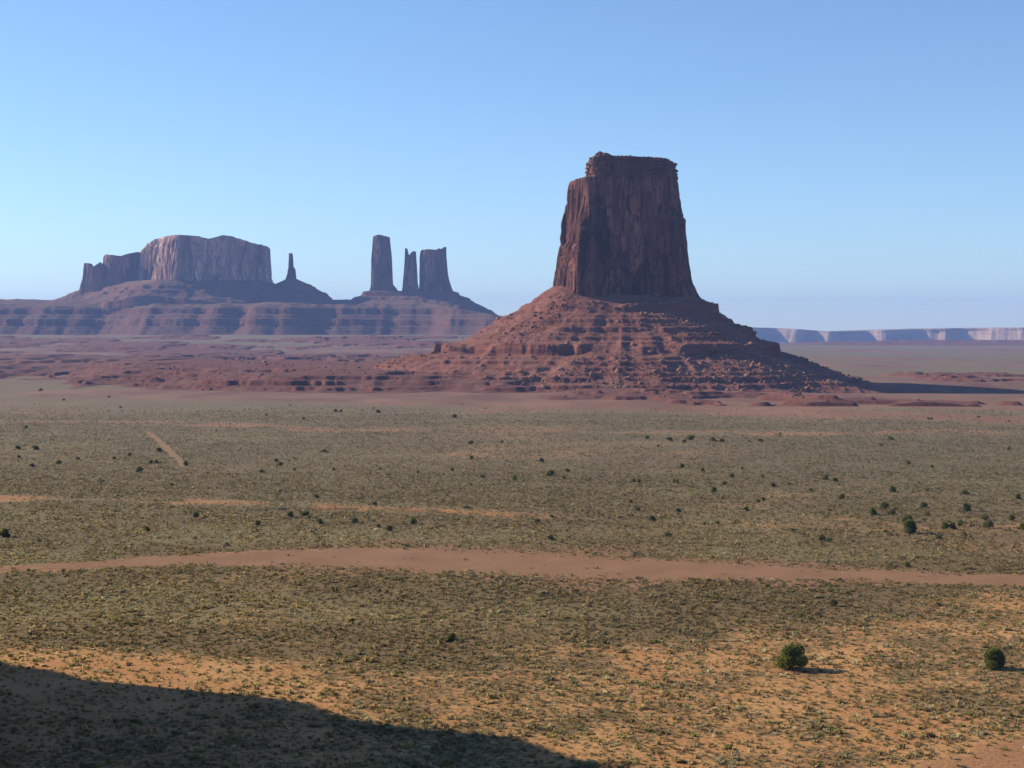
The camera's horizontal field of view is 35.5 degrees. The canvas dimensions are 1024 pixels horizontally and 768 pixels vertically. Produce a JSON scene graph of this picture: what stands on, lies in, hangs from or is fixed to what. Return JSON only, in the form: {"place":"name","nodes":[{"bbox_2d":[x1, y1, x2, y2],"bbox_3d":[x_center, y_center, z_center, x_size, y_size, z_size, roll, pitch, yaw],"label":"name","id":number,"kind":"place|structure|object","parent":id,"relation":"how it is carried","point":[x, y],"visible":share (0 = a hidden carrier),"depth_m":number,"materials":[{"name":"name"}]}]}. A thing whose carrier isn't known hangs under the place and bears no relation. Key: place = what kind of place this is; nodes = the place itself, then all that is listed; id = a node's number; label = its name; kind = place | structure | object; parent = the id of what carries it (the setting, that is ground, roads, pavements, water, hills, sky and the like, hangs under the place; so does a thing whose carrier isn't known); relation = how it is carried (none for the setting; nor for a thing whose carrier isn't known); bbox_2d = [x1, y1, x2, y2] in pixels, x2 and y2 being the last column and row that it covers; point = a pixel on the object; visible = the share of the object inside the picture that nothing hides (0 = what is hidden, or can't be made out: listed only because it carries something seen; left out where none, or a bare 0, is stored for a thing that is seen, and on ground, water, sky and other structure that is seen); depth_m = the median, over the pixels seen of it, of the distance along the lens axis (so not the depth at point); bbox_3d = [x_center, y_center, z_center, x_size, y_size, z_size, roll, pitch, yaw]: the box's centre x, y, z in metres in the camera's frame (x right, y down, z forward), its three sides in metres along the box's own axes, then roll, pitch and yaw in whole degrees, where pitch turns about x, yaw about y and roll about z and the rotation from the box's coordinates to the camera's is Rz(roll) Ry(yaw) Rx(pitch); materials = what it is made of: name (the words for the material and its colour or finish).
{"place":"outdoors","nodes":[
{"label":"outdoors","id":0,"kind":"place"},
{"bbox_2d":[146,432,188,466],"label":"path","id":1,"kind":"structure","parent":0,"point":[170,451],"depth_m":951.32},
{"bbox_2d":[0,298,502,334],"bbox_3d":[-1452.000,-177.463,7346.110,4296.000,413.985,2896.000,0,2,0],"label":"plateau","id":2,"kind":"structure","parent":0,"point":[311,316],"depth_m":6429.68,"materials":[{"name":"brown stone"}]},
{"bbox_2d":[57,235,288,310],"bbox_3d":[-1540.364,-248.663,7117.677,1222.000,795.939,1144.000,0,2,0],"label":"mesa","id":3,"kind":"structure","parent":2,"relation":"on","point":[180,269],"depth_m":6803.88,"materials":[{"name":"brown stone"}]},
{"bbox_2d":[274,253,331,299],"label":"spire","id":4,"kind":"structure","parent":2,"relation":"on","point":[291,286],"depth_m":6910.69,"materials":[{"name":"stone"}]},
{"bbox_2d":[351,235,498,315],"bbox_3d":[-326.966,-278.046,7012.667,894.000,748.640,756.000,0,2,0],"label":"butte","id":5,"kind":"object","parent":2,"relation":"on","point":[434,287],"visible":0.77,"depth_m":6955.62,"materials":[{"name":"brown stone"}]},
{"bbox_2d":[0,335,1023,767],"bbox_3d":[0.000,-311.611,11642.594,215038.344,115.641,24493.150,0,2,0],"label":"ground","id":6,"kind":"structure","parent":0,"point":[872,363],"depth_m":446.33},
{"bbox_2d":[0,528,10,536],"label":"juniper tree","id":7,"kind":"object","parent":6,"relation":"on","point":[4,532],"visible":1,"depth_m":544.79,"materials":[{"name":"green plant"}]},
{"bbox_2d":[192,511,198,517],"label":"juniper tree","id":8,"kind":"object","parent":6,"relation":"on","point":[195,513],"visible":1,"depth_m":602.74,"materials":[{"name":"green plant"}]},
{"bbox_2d":[300,510,309,515],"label":"juniper tree","id":9,"kind":"object","parent":6,"relation":"on","point":[307,512],"visible":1,"depth_m":605.45,"materials":[{"name":"green plant"}]},
{"bbox_2d":[351,517,358,522],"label":"juniper tree","id":10,"kind":"object","parent":6,"relation":"on","point":[354,519],"visible":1,"depth_m":584.94,"materials":[{"name":"green plant"}]},
{"bbox_2d":[386,525,392,530],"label":"juniper tree","id":11,"kind":"object","parent":6,"relation":"on","point":[390,528],"visible":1,"depth_m":561.30,"materials":[{"name":"green plant"}]},
{"bbox_2d":[410,517,416,523],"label":"juniper tree","id":12,"kind":"object","parent":6,"relation":"on","point":[413,520],"visible":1,"depth_m":582.11,"materials":[{"name":"green plant"}]},
{"bbox_2d":[447,632,455,641],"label":"juniper tree","id":13,"kind":"object","parent":6,"relation":"on","point":[451,636],"visible":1,"depth_m":362.29,"materials":[{"name":"green plant"}]},
{"bbox_2d":[0,402,1023,767],"bbox_3d":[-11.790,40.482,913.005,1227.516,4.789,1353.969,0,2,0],"label":"sagebrush","id":14,"kind":"object","parent":6,"relation":"on","point":[668,602],"visible":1,"depth_m":437.55,"materials":[{"name":"green plant"}]},
{"bbox_2d":[0,335,1023,406],"bbox_3d":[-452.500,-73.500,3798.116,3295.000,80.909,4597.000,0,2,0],"label":"badlands","id":15,"kind":"structure","parent":6,"relation":"on","point":[94,369],"depth_m":2219.19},
{"bbox_2d":[49,360,988,398],"bbox_3d":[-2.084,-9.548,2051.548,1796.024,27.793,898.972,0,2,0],"label":"rubble","id":16,"kind":"object","parent":6,"relation":"on","point":[267,363],"visible":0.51,"depth_m":2092.84,"materials":[{"name":"brown stone"}]},
{"bbox_2d":[546,470,554,475],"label":"juniper tree","id":17,"kind":"object","parent":6,"relation":"on","point":[550,472],"visible":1,"depth_m":782.70,"materials":[{"name":"green plant"}]},
{"bbox_2d":[648,515,655,520],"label":"juniper tree","id":18,"kind":"object","parent":6,"relation":"on","point":[652,517],"visible":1,"depth_m":592.45,"materials":[{"name":"green plant"}]},
{"bbox_2d":[373,151,953,393],"bbox_3d":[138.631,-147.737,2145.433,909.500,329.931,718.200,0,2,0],"label":"butte","id":19,"kind":"object","parent":6,"relation":"on","point":[623,239],"visible":0.86,"depth_m":2085.64,"materials":[{"name":"brown stone"}]},
{"bbox_2d":[382,294,872,392],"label":"rubble","id":20,"kind":"object","parent":19,"relation":"on","point":[809,387],"visible":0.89,"depth_m":2025.03,"materials":[{"name":"brown stone"}]},
{"bbox_2d":[651,369,660,372],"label":"boulder","id":21,"kind":"object","parent":19,"relation":"on","point":[656,371],"visible":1,"depth_m":1910.51,"materials":[{"name":"brown stone"}]},
{"bbox_2d":[661,532,671,536],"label":"juniper tree","id":22,"kind":"object","parent":6,"relation":"on","point":[666,534],"visible":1,"depth_m":545.24,"materials":[{"name":"green plant"}]},
{"bbox_2d":[686,434,694,439],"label":"juniper tree","id":23,"kind":"object","parent":6,"relation":"on","point":[689,437],"visible":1,"depth_m":1043.85,"materials":[{"name":"green plant"}]},
{"bbox_2d":[710,486,717,491],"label":"juniper tree","id":24,"kind":"object","parent":6,"relation":"on","point":[713,488],"visible":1,"depth_m":700.12,"materials":[{"name":"green plant"}]},
{"bbox_2d":[777,643,808,670],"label":"juniper tree","id":25,"kind":"object","parent":6,"relation":"on","point":[791,656],"visible":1,"depth_m":331.06,"materials":[{"name":"green plant"}]},
{"bbox_2d":[829,599,837,605],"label":"juniper tree","id":26,"kind":"object","parent":6,"relation":"on","point":[833,602],"visible":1,"depth_m":407.79,"materials":[{"name":"green plant"}]},
{"bbox_2d":[870,507,876,514],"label":"juniper tree","id":27,"kind":"object","parent":6,"relation":"on","point":[873,511],"visible":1,"depth_m":611.55,"materials":[{"name":"green plant"}]},
{"bbox_2d":[879,502,888,508],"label":"juniper tree","id":28,"kind":"object","parent":6,"relation":"on","point":[884,505],"visible":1,"depth_m":633.67,"materials":[{"name":"green plant"}]},
{"bbox_2d":[752,327,1023,342],"bbox_3d":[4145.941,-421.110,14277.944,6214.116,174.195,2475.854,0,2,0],"label":"mesa","id":29,"kind":"structure","parent":6,"relation":"on","point":[783,335],"depth_m":13808.70,"materials":[{"name":"stone"}]},
{"bbox_2d":[887,510,895,514],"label":"juniper tree","id":30,"kind":"object","parent":6,"relation":"on","point":[890,512],"visible":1,"depth_m":611.92,"materials":[{"name":"green plant"}]},
{"bbox_2d":[889,485,895,491],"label":"juniper tree","id":31,"kind":"object","parent":6,"relation":"on","point":[892,488],"visible":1,"depth_m":701.36,"materials":[{"name":"green plant"}]},
{"bbox_2d":[902,515,912,521],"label":"juniper tree","id":32,"kind":"object","parent":6,"relation":"on","point":[906,517],"visible":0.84,"depth_m":587.27,"materials":[{"name":"green plant"}]},
{"bbox_2d":[903,519,916,533],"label":"juniper tree","id":33,"kind":"object","parent":6,"relation":"on","point":[910,526],"visible":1,"depth_m":553.66,"materials":[{"name":"green plant"}]},
{"bbox_2d":[920,501,927,507],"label":"juniper tree","id":34,"kind":"object","parent":6,"relation":"on","point":[924,504],"visible":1,"depth_m":637.27,"materials":[{"name":"green plant"}]},
{"bbox_2d":[941,522,948,528],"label":"juniper tree","id":35,"kind":"object","parent":6,"relation":"on","point":[945,525],"visible":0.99,"depth_m":566.11,"materials":[{"name":"green plant"}]},
{"bbox_2d":[949,521,956,528],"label":"juniper tree","id":36,"kind":"object","parent":6,"relation":"on","point":[952,525],"visible":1,"depth_m":566.11,"materials":[{"name":"green plant"}]},
{"bbox_2d":[958,490,968,494],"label":"juniper tree","id":37,"kind":"object","parent":6,"relation":"on","point":[964,492],"visible":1,"depth_m":687.55,"materials":[{"name":"green plant"}]},
{"bbox_2d":[962,503,970,510],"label":"juniper tree","id":38,"kind":"object","parent":6,"relation":"on","point":[967,506],"visible":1,"depth_m":625.00,"materials":[{"name":"green plant"}]},
{"bbox_2d":[980,515,990,520],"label":"juniper tree","id":39,"kind":"object","parent":6,"relation":"on","point":[985,517],"visible":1,"depth_m":593.24,"materials":[{"name":"green plant"}]},
{"bbox_2d":[983,521,993,527],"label":"juniper tree","id":40,"kind":"object","parent":6,"relation":"on","point":[988,524],"visible":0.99,"depth_m":568.79,"materials":[{"name":"green plant"}]},
{"bbox_2d":[984,647,1005,669],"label":"juniper tree","id":41,"kind":"object","parent":6,"relation":"on","point":[994,659],"visible":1,"depth_m":331.94,"materials":[{"name":"green plant"}]},
{"bbox_2d":[0,539,1023,595],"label":"dirt road","id":42,"kind":"structure","parent":0,"point":[432,559],"depth_m":476.98,"materials":[{"name":"brown soil"}]},
{"bbox_2d":[0,0,1023,330],"label":"sky","id":43,"kind":"structure","parent":0,"point":[843,165],"materials":[{"name":"blue"}]},
{"bbox_2d":[780,340,1023,345],"bbox_3d":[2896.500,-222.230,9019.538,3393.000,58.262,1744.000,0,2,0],"label":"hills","id":44,"kind":"structure","parent":0,"point":[966,342],"depth_m":8478.85,"materials":[{"name":"brown stone"}]}
]}

